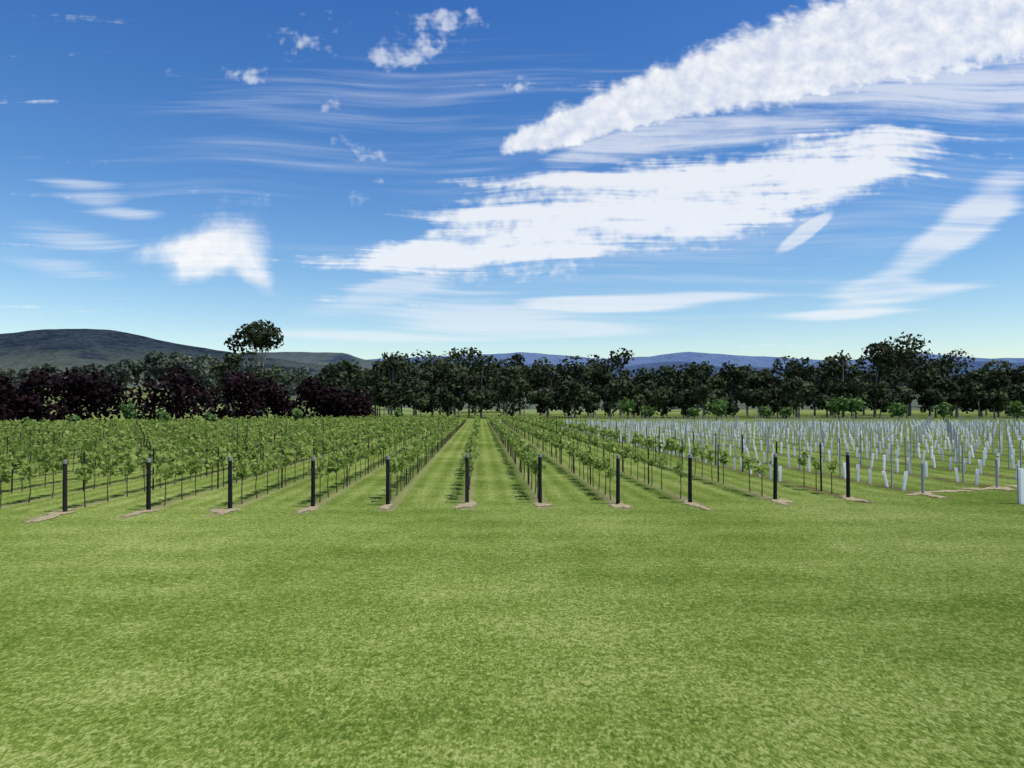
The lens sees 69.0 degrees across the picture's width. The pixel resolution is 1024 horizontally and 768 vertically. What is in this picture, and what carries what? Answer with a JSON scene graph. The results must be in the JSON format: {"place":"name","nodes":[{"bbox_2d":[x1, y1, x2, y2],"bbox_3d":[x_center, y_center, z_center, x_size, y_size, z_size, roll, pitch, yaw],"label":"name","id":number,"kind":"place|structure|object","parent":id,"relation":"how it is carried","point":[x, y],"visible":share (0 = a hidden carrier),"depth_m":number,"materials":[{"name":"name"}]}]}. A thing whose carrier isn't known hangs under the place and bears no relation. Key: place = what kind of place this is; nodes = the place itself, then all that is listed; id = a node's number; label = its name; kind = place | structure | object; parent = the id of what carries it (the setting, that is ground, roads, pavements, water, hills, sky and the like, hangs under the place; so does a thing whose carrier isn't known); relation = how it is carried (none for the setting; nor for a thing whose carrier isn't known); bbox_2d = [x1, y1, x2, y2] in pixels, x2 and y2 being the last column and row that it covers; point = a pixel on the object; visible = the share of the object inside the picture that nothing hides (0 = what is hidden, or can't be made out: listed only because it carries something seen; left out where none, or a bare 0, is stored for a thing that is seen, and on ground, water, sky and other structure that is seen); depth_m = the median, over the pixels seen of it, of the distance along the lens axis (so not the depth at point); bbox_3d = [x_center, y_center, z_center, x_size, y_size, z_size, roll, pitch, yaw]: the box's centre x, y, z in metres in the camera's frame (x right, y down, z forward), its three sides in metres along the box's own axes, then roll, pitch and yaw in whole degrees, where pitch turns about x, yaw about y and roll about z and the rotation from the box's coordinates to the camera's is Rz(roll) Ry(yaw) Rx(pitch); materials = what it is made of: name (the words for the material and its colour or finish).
{"place":"outdoors","nodes":[
{"label":"outdoors","id":0,"kind":"place"},
{"bbox_2d":[0,329,987,409],"bbox_3d":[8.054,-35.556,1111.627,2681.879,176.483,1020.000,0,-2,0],"label":"hill","id":1,"kind":"structure","parent":0,"point":[64,348],"depth_m":1337.34,"materials":[{"name":"green plant"}]},
{"bbox_2d":[0,409,1023,767],"bbox_3d":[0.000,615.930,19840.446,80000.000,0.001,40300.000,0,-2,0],"label":"ground","id":2,"kind":"structure","parent":0,"point":[506,623],"depth_m":12.27,"materials":[{"name":"green plant"}]},
{"bbox_2d":[0,362,373,422],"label":"trees","id":3,"kind":"object","parent":2,"relation":"on","point":[256,395],"visible":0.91,"depth_m":125.45,"materials":[{"name":"purple plant"}]},
{"bbox_2d":[0,414,1018,508],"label":"vine","id":4,"kind":"object","parent":2,"relation":"on","point":[50,455],"depth_m":41.97,"materials":[{"name":"green plant"}]},
{"bbox_2d":[2,414,1021,511],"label":"posts","id":5,"kind":"object","parent":2,"relation":"on","point":[148,488],"depth_m":41.29,"materials":[{"name":"grey metal"}]},
{"bbox_2d":[63,452,849,463],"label":"post caps","id":6,"kind":"object","parent":5,"relation":"on","point":[388,457],"visible":1,"depth_m":26.07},
{"bbox_2d":[0,421,1023,512],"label":"vineyard","id":7,"kind":"object","parent":5,"relation":"attached to","point":[512,434],"visible":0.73,"depth_m":41.68,"materials":[{"name":"green plant"}]},
{"bbox_2d":[11,340,1021,421],"bbox_3d":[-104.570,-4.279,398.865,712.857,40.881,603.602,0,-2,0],"label":"tree trunks","id":8,"kind":"object","parent":2,"relation":"on","point":[797,413],"visible":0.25,"depth_m":237.82,"materials":[{"name":"brown plant"}]},
{"bbox_2d":[0,350,402,410],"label":"trees","id":9,"kind":"object","parent":8,"relation":"on","point":[201,364],"visible":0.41,"depth_m":331.82,"materials":[{"name":"green plant"}]},
{"bbox_2d":[21,396,1023,422],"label":"bushes","id":10,"kind":"object","parent":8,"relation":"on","point":[1014,408],"visible":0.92,"depth_m":181.61,"materials":[{"name":"green plant"}]},
{"bbox_2d":[207,319,1023,417],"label":"trees","id":11,"kind":"object","parent":8,"relation":"on","point":[519,380],"visible":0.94,"depth_m":233.74,"materials":[{"name":"green plant"}]},
{"bbox_2d":[25,485,1016,522],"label":"dirt patches","id":12,"kind":"object","parent":2,"relation":"on","point":[53,514],"visible":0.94,"depth_m":25.51,"materials":[{"name":"beige soil"}]},
{"bbox_2d":[563,419,1023,503],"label":"vine guards","id":13,"kind":"object","parent":2,"relation":"on","point":[1020,495],"visible":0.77,"depth_m":67.54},
{"bbox_2d":[0,0,1023,359],"label":"sky","id":14,"kind":"structure","parent":0,"point":[363,179],"materials":[{"name":"blue"}]},
{"bbox_2d":[33,387,1004,414],"bbox_3d":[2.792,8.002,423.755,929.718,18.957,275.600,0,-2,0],"label":"bushes","id":15,"kind":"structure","parent":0,"point":[404,410],"depth_m":443.20,"materials":[{"name":"green plant"}]},
{"bbox_2d":[246,352,920,397],"bbox_3d":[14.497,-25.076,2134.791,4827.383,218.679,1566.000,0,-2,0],"label":"hill","id":16,"kind":"structure","parent":0,"point":[322,358],"depth_m":2591.58,"materials":[{"name":"green plant"}]},
{"bbox_2d":[368,352,1023,367],"bbox_3d":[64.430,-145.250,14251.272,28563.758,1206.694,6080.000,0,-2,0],"label":"distant mountains","id":17,"kind":"structure","parent":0,"point":[739,360],"depth_m":15704.16,"materials":[{"name":"blue"}]},
{"bbox_2d":[413,357,1023,383],"bbox_3d":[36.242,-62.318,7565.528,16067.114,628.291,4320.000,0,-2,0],"label":"distant hills","id":18,"kind":"structure","parent":0,"point":[978,364],"depth_m":8769.41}
]}

